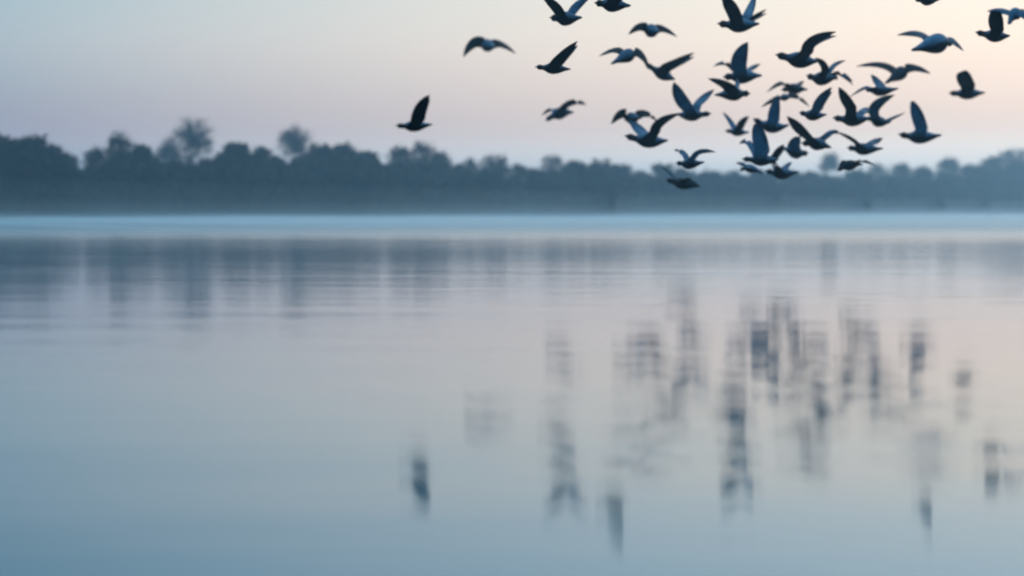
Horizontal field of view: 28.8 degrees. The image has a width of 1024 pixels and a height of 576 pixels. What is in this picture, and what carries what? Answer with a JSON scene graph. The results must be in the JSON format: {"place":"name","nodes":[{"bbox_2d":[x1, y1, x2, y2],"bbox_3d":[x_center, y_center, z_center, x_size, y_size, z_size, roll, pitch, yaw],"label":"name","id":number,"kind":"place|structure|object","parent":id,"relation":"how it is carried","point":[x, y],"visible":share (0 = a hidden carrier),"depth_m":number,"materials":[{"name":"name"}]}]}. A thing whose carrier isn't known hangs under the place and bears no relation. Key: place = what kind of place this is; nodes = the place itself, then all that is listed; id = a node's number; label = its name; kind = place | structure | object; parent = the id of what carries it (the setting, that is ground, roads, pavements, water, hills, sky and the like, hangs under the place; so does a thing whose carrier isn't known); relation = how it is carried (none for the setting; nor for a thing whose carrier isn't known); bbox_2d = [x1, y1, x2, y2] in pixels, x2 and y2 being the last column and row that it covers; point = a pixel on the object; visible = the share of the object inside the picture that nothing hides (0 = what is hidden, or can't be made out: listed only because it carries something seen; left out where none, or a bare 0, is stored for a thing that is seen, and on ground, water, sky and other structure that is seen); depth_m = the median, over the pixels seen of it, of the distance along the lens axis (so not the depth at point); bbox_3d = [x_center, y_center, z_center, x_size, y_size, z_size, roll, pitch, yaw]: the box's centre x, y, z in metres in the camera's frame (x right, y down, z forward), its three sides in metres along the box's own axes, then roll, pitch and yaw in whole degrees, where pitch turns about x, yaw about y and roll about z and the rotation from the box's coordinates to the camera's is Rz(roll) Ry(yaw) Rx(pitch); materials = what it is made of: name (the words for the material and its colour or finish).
{"place":"outdoors","nodes":[
{"label":"outdoors","id":0,"kind":"place"},
{"bbox_2d":[395,95,431,131],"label":"flying bird","id":1,"kind":"object","parent":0,"point":[415,123],"visible":1,"depth_m":22.66},
{"bbox_2d":[463,36,515,56],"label":"flying bird","id":2,"kind":"object","parent":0,"point":[486,45],"visible":1,"depth_m":83.59},
{"bbox_2d":[0,214,1023,575],"bbox_3d":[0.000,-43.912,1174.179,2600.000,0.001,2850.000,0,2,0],"label":"water","id":3,"kind":"structure","parent":0,"point":[562,396],"depth_m":10.79,"materials":[{"name":"teal liquid"}]},
{"bbox_2d":[0,211,1023,217],"bbox_3d":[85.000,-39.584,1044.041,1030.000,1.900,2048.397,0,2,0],"label":"ground","id":4,"kind":"structure","parent":0,"point":[144,215],"depth_m":396.25,"materials":[{"name":"green plant"}]},
{"bbox_2d":[0,134,36,214],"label":"bushy tree","id":5,"kind":"object","parent":4,"relation":"on","point":[12,148],"visible":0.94,"depth_m":308.02,"materials":[{"name":"green plant"}]},
{"bbox_2d":[13,133,51,213],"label":"bushy tree","id":6,"kind":"object","parent":4,"relation":"on","point":[37,142],"visible":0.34,"depth_m":316.43,"materials":[{"name":"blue plant"}]},
{"bbox_2d":[33,141,76,214],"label":"bushy tree","id":7,"kind":"object","parent":4,"relation":"on","point":[61,191],"visible":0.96,"depth_m":314.80,"materials":[{"name":"green plant"}]},
{"bbox_2d":[67,151,83,206],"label":"bushy tree","id":8,"kind":"object","parent":4,"relation":"on","point":[73,163],"visible":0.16,"depth_m":333.44,"materials":[{"name":"blue plant"}]},
{"bbox_2d":[79,143,106,170],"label":"bushy tree","id":9,"kind":"object","parent":4,"relation":"on","point":[92,158],"visible":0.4,"depth_m":344.63,"materials":[{"name":"blue plant"}]},
{"bbox_2d":[99,129,135,212],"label":"bushy tree","id":10,"kind":"object","parent":4,"relation":"on","point":[120,143],"visible":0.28,"depth_m":342.15,"materials":[{"name":"blue plant"}]},
{"bbox_2d":[124,143,165,213],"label":"bushy tree","id":11,"kind":"object","parent":4,"relation":"on","point":[141,150],"visible":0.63,"depth_m":338.90,"materials":[{"name":"blue plant"}]},
{"bbox_2d":[154,137,183,161],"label":"bare tree","id":12,"kind":"object","parent":4,"relation":"on","point":[168,152],"visible":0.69,"depth_m":435.30,"materials":[{"name":"blue plant"}]},
{"bbox_2d":[164,114,216,164],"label":"bare tree","id":13,"kind":"object","parent":4,"relation":"on","point":[193,141],"visible":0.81,"depth_m":440.62,"materials":[{"name":"grey plant"}]},
{"bbox_2d":[201,151,236,213],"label":"bushy tree","id":14,"kind":"object","parent":4,"relation":"on","point":[222,161],"visible":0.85,"depth_m":355.60,"materials":[{"name":"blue plant"}]},
{"bbox_2d":[218,141,253,214],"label":"bushy tree","id":15,"kind":"object","parent":4,"relation":"on","point":[238,153],"visible":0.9,"depth_m":358.18,"materials":[{"name":"blue plant"}]},
{"bbox_2d":[245,144,280,213],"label":"bushy tree","id":16,"kind":"object","parent":4,"relation":"on","point":[260,155],"visible":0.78,"depth_m":368.37,"materials":[{"name":"blue plant"}]},
{"bbox_2d":[266,155,290,212],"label":"bushy tree","id":17,"kind":"object","parent":4,"relation":"on","point":[278,161],"visible":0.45,"depth_m":377.36,"materials":[{"name":"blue plant"}]},
{"bbox_2d":[270,122,317,163],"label":"bare tree","id":18,"kind":"object","parent":4,"relation":"on","point":[298,144],"visible":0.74,"depth_m":469.36,"materials":[{"name":"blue plant"}]},
{"bbox_2d":[301,142,343,209],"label":"bushy tree","id":19,"kind":"object","parent":4,"relation":"on","point":[319,151],"visible":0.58,"depth_m":389.70,"materials":[{"name":"blue plant"}]},
{"bbox_2d":[323,140,374,213],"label":"bushy tree","id":20,"kind":"object","parent":4,"relation":"on","point":[361,181],"visible":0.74,"depth_m":392.14,"materials":[{"name":"green plant"}]},
{"bbox_2d":[356,150,383,213],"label":"bushy tree","id":21,"kind":"object","parent":4,"relation":"on","point":[371,158],"visible":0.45,"depth_m":404.05,"materials":[{"name":"blue plant"}]},
{"bbox_2d":[375,163,396,213],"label":"bushy tree","id":22,"kind":"object","parent":4,"relation":"on","point":[384,166],"visible":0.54,"depth_m":408.42,"materials":[{"name":"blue plant"}]},
{"bbox_2d":[385,143,412,203],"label":"bushy tree","id":23,"kind":"object","parent":4,"relation":"on","point":[400,154],"visible":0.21,"depth_m":427.77,"materials":[{"name":"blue plant"}]},
{"bbox_2d":[408,139,444,199],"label":"bushy tree","id":24,"kind":"object","parent":4,"relation":"on","point":[418,149],"visible":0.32,"depth_m":434.50,"materials":[{"name":"blue plant"}]},
{"bbox_2d":[432,150,454,196],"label":"bushy tree","id":25,"kind":"object","parent":4,"relation":"on","point":[447,163],"visible":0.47,"depth_m":437.34,"materials":[{"name":"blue plant"}]},
{"bbox_2d":[447,162,473,213],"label":"bushy tree","id":26,"kind":"object","parent":4,"relation":"on","point":[466,175],"visible":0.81,"depth_m":435.58,"materials":[{"name":"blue plant"}]},
{"bbox_2d":[461,155,482,196],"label":"bushy tree","id":27,"kind":"object","parent":4,"relation":"on","point":[469,165],"visible":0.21,"depth_m":455.12,"materials":[{"name":"blue plant"}]},
{"bbox_2d":[476,152,514,211],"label":"bushy tree","id":28,"kind":"object","parent":4,"relation":"on","point":[500,170],"visible":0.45,"depth_m":460.42,"materials":[{"name":"blue plant"}]},
{"bbox_2d":[0,144,1023,215],"bbox_3d":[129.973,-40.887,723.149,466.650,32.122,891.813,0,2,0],"label":"distant woods","id":29,"kind":"object","parent":4,"relation":"on","point":[183,186],"visible":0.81,"depth_m":431.24,"materials":[{"name":"green plant"}]},
{"bbox_2d":[505,162,532,210],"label":"bushy tree","id":30,"kind":"object","parent":4,"relation":"on","point":[520,171],"visible":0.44,"depth_m":466.68,"materials":[{"name":"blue plant"}]},
{"bbox_2d":[524,167,550,211],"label":"bushy tree","id":31,"kind":"object","parent":4,"relation":"on","point":[535,174],"visible":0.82,"depth_m":469.15,"materials":[{"name":"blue plant"}]},
{"bbox_2d":[537,153,567,212],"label":"bushy tree","id":32,"kind":"object","parent":4,"relation":"on","point":[550,166],"visible":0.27,"depth_m":489.47,"materials":[{"name":"blue plant"}]},
{"bbox_2d":[560,159,592,209],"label":"bushy tree","id":33,"kind":"object","parent":4,"relation":"on","point":[586,173],"visible":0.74,"depth_m":488.99,"materials":[{"name":"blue plant"}]},
{"bbox_2d":[587,157,619,213],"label":"bushy tree","id":34,"kind":"object","parent":4,"relation":"on","point":[605,194],"visible":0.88,"depth_m":495.92,"materials":[{"name":"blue plant"}]},
{"bbox_2d":[608,162,635,213],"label":"bushy tree","id":35,"kind":"object","parent":4,"relation":"on","point":[622,171],"visible":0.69,"depth_m":512.42,"materials":[{"name":"blue plant"}]},
{"bbox_2d":[631,169,662,213],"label":"bushy tree","id":36,"kind":"object","parent":4,"relation":"on","point":[639,173],"visible":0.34,"depth_m":527.80,"materials":[{"name":"blue plant"}]},
{"bbox_2d":[650,161,681,209],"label":"bushy tree","id":37,"kind":"object","parent":4,"relation":"on","point":[658,169],"visible":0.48,"depth_m":538.78,"materials":[{"name":"blue plant"}]},
{"bbox_2d":[674,167,706,202],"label":"bushy tree","id":38,"kind":"object","parent":4,"relation":"on","point":[682,173],"visible":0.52,"depth_m":556.03,"materials":[{"name":"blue plant"}]},
{"bbox_2d":[696,167,725,212],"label":"bushy tree","id":39,"kind":"object","parent":4,"relation":"on","point":[715,177],"visible":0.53,"depth_m":566.66,"materials":[{"name":"blue plant"}]},
{"bbox_2d":[720,169,755,200],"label":"bushy tree","id":40,"kind":"object","parent":4,"relation":"on","point":[747,178],"visible":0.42,"depth_m":589.53,"materials":[{"name":"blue plant"}]},
{"bbox_2d":[748,168,789,207],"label":"bushy tree","id":41,"kind":"object","parent":4,"relation":"on","point":[775,197],"visible":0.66,"depth_m":604.41,"materials":[{"name":"blue plant"}]},
{"bbox_2d":[777,171,809,214],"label":"bushy tree","id":42,"kind":"object","parent":4,"relation":"on","point":[801,177],"visible":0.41,"depth_m":633.63,"materials":[{"name":"blue plant"}]},
{"bbox_2d":[803,170,826,213],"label":"bushy tree","id":43,"kind":"object","parent":4,"relation":"on","point":[818,186],"visible":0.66,"depth_m":646.12,"materials":[{"name":"blue plant"}]},
{"bbox_2d":[815,151,841,178],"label":"bare tree","id":44,"kind":"object","parent":4,"relation":"on","point":[830,162],"visible":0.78,"depth_m":750.85,"materials":[{"name":"blue plant"}]},
{"bbox_2d":[839,166,878,211],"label":"bushy tree","id":45,"kind":"object","parent":4,"relation":"on","point":[861,178],"visible":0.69,"depth_m":683.90,"materials":[{"name":"blue plant"}]},
{"bbox_2d":[866,162,895,209],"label":"bushy tree","id":46,"kind":"object","parent":4,"relation":"on","point":[881,177],"visible":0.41,"depth_m":722.81,"materials":[{"name":"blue plant"}]},
{"bbox_2d":[888,160,917,212],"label":"bushy tree","id":47,"kind":"object","parent":4,"relation":"on","point":[898,172],"visible":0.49,"depth_m":744.36,"materials":[{"name":"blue plant"}]},
{"bbox_2d":[910,165,945,212],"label":"bushy tree","id":48,"kind":"object","parent":4,"relation":"on","point":[935,189],"visible":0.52,"depth_m":766.53,"materials":[{"name":"blue plant"}]},
{"bbox_2d":[932,155,969,201],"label":"bushy tree","id":49,"kind":"object","parent":4,"relation":"on","point":[948,163],"visible":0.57,"depth_m":806.71,"materials":[{"name":"blue plant"}]},
{"bbox_2d":[960,160,991,210],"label":"bushy tree","id":50,"kind":"object","parent":4,"relation":"on","point":[970,170],"visible":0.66,"depth_m":832.47,"materials":[{"name":"blue plant"}]},
{"bbox_2d":[979,155,1006,193],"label":"bushy tree","id":51,"kind":"object","parent":4,"relation":"on","point":[993,162],"visible":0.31,"depth_m":871.74,"materials":[{"name":"blue plant"}]},
{"bbox_2d":[997,147,1023,183],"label":"bushy tree","id":52,"kind":"object","parent":4,"relation":"on","point":[1012,156],"visible":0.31,"depth_m":910.95,"materials":[{"name":"blue plant"}]},
{"bbox_2d":[0,0,1023,182],"label":"sky","id":53,"kind":"structure","parent":0,"point":[77,73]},
{"bbox_2d":[535,41,577,73],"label":"flying bird","id":54,"kind":"object","parent":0,"point":[555,64],"visible":1,"depth_m":47.69},
{"bbox_2d":[542,99,585,120],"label":"flying bird","id":55,"kind":"object","parent":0,"point":[562,111],"visible":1,"depth_m":85.98},
{"bbox_2d":[544,0,587,25],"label":"flying bird","id":56,"kind":"object","parent":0,"point":[561,16],"visible":1,"depth_m":47.67},
{"bbox_2d":[594,0,630,11],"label":"flying bird","id":57,"kind":"object","parent":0,"point":[612,5],"visible":1,"depth_m":45.29},
{"bbox_2d":[600,47,648,66],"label":"flying bird","id":58,"kind":"object","parent":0,"point":[626,55],"visible":1,"depth_m":59.63},
{"bbox_2d":[611,109,655,123],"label":"flying bird","id":59,"kind":"object","parent":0,"point":[637,115],"visible":0.94,"depth_m":71.78},
{"bbox_2d":[624,113,679,147],"bbox_3d":[4.265,-4.901,62.212,1.021,1.045,2.431,-2,3,-45],"label":"flying bird","id":60,"kind":"object","parent":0,"point":[644,137],"visible":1,"depth_m":62.10},
{"bbox_2d":[628,22,676,37],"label":"flying bird","id":61,"kind":"object","parent":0,"point":[651,30],"visible":1,"depth_m":65.66},
{"bbox_2d":[644,53,693,80],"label":"flying bird","id":62,"kind":"object","parent":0,"point":[662,72],"visible":0.98,"depth_m":66.78},
{"bbox_2d":[662,167,699,188],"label":"flying bird","id":63,"kind":"object","parent":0,"point":[684,183],"visible":1,"depth_m":69.39},
{"bbox_2d":[672,82,713,120],"bbox_3d":[5.901,-6.031,64.666,1.819,1.230,0.703,-1,2,-22],"label":"flying bird","id":64,"kind":"object","parent":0,"point":[690,112],"visible":0.95,"depth_m":64.44},
{"bbox_2d":[675,149,714,168],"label":"flying bird","id":65,"kind":"object","parent":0,"point":[690,162],"visible":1,"depth_m":56.19},
{"bbox_2d":[708,78,750,100],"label":"flying bird","id":66,"kind":"object","parent":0,"point":[731,92],"visible":1,"depth_m":59.64},
{"bbox_2d":[723,112,748,135],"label":"flying bird","id":67,"kind":"object","parent":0,"point":[736,130],"visible":1,"depth_m":74.10},
{"bbox_2d":[713,61,759,70],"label":"flying bird","id":68,"kind":"object","parent":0,"point":[750,68],"visible":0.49,"depth_m":68.01},
{"bbox_2d":[717,0,759,32],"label":"flying bird","id":69,"kind":"object","parent":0,"point":[738,22],"visible":1,"depth_m":53.61},
{"bbox_2d":[723,42,761,83],"bbox_3d":[7.242,-6.996,62.209,1.034,1.235,1.490,2,3,37],"label":"flying bird","id":70,"kind":"object","parent":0,"point":[742,73],"visible":1,"depth_m":61.91},
{"bbox_2d":[736,162,762,173],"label":"flying bird","id":71,"kind":"object","parent":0,"point":[749,168],"visible":1,"depth_m":71.78},
{"bbox_2d":[749,9,766,21],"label":"flying bird","id":72,"kind":"object","parent":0,"point":[758,15],"visible":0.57,"depth_m":58.29},
{"bbox_2d":[740,123,778,165],"bbox_3d":[6.953,-4.133,57.592,1.431,1.212,0.739,2,3,43],"label":"flying bird","id":73,"kind":"object","parent":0,"point":[758,147],"visible":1,"depth_m":57.31},
{"bbox_2d":[753,97,788,132],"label":"flying bird","id":74,"kind":"object","parent":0,"point":[771,124],"visible":0.98,"depth_m":64.42},
{"bbox_2d":[770,145,784,164],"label":"flying bird","id":75,"kind":"object","parent":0,"point":[778,152],"visible":0.69,"depth_m":63.31},
{"bbox_2d":[765,162,798,178],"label":"flying bird","id":76,"kind":"object","parent":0,"point":[782,172],"visible":1,"depth_m":66.95},
{"bbox_2d":[762,93,808,106],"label":"flying bird","id":77,"kind":"object","parent":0,"point":[784,97],"visible":0.84,"depth_m":71.80},
{"bbox_2d":[767,81,807,93],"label":"flying bird","id":78,"kind":"object","parent":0,"point":[795,88],"visible":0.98,"depth_m":74.01},
{"bbox_2d":[783,136,808,158],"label":"flying bird","id":79,"kind":"object","parent":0,"point":[793,149],"visible":0.98,"depth_m":68.03},
{"bbox_2d":[775,31,835,67],"bbox_3d":[8.107,-6.570,54.974,1.673,0.992,0.896,0,7,8],"label":"flying bird","id":80,"kind":"object","parent":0,"point":[802,58],"visible":1,"depth_m":54.79},
{"bbox_2d":[799,87,831,120],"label":"flying bird","id":81,"kind":"object","parent":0,"point":[814,113],"visible":1,"depth_m":56.08},
{"bbox_2d":[787,116,844,149],"bbox_3d":[9.349,-4.738,61.062,1.977,1.031,0.368,-1,2,-14],"label":"flying bird","id":82,"kind":"object","parent":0,"point":[810,140],"visible":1,"depth_m":60.92},
{"bbox_2d":[806,58,845,85],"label":"flying bird","id":83,"kind":"object","parent":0,"point":[823,77],"visible":0.98,"depth_m":59.64},
{"bbox_2d":[830,71,852,84],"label":"flying bird","id":84,"kind":"object","parent":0,"point":[845,77],"visible":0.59,"depth_m":65.54},
{"bbox_2d":[832,87,870,125],"bbox_3d":[10.311,-5.423,59.855,1.790,1.133,0.908,-1,2,-28],"label":"flying bird","id":85,"kind":"object","parent":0,"point":[852,116],"visible":1,"depth_m":59.65},
{"bbox_2d":[837,160,875,170],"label":"flying bird","id":86,"kind":"object","parent":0,"point":[848,165],"visible":1,"depth_m":62.19},
{"bbox_2d":[838,133,882,154],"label":"flying bird","id":87,"kind":"object","parent":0,"point":[867,148],"visible":0.86,"depth_m":64.53},
{"bbox_2d":[850,74,898,96],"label":"flying bird","id":88,"kind":"object","parent":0,"point":[880,88],"visible":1,"depth_m":62.09},
{"bbox_2d":[867,95,903,126],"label":"flying bird","id":89,"kind":"object","parent":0,"point":[876,119],"visible":0.93,"depth_m":64.47},
{"bbox_2d":[857,62,930,83],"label":"flying bird","id":90,"kind":"object","parent":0,"point":[899,73],"visible":1,"depth_m":69.19},
{"bbox_2d":[898,101,941,143],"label":"flying bird","id":91,"kind":"object","parent":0,"point":[919,134],"visible":1,"depth_m":69.16},
{"bbox_2d":[915,0,938,5],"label":"flying bird","id":92,"kind":"object","parent":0,"point":[926,2],"visible":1,"depth_m":47.69},
{"bbox_2d":[898,31,963,53],"bbox_3d":[12.079,-7.123,57.431,2.632,0.777,1.207,2,3,41],"label":"flying bird","id":93,"kind":"object","parent":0,"point":[935,43],"visible":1,"depth_m":57.16},
{"bbox_2d":[948,70,984,98],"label":"flying bird","id":94,"kind":"object","parent":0,"point":[966,83],"visible":1,"depth_m":73.86},
{"bbox_2d":[975,11,1009,41],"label":"flying bird","id":95,"kind":"object","parent":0,"point":[995,33],"visible":1,"depth_m":49.94},
{"bbox_2d":[987,7,1023,23],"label":"flying bird","id":96,"kind":"object","parent":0,"point":[1014,13],"visible":0.91,"depth_m":56.05}
]}

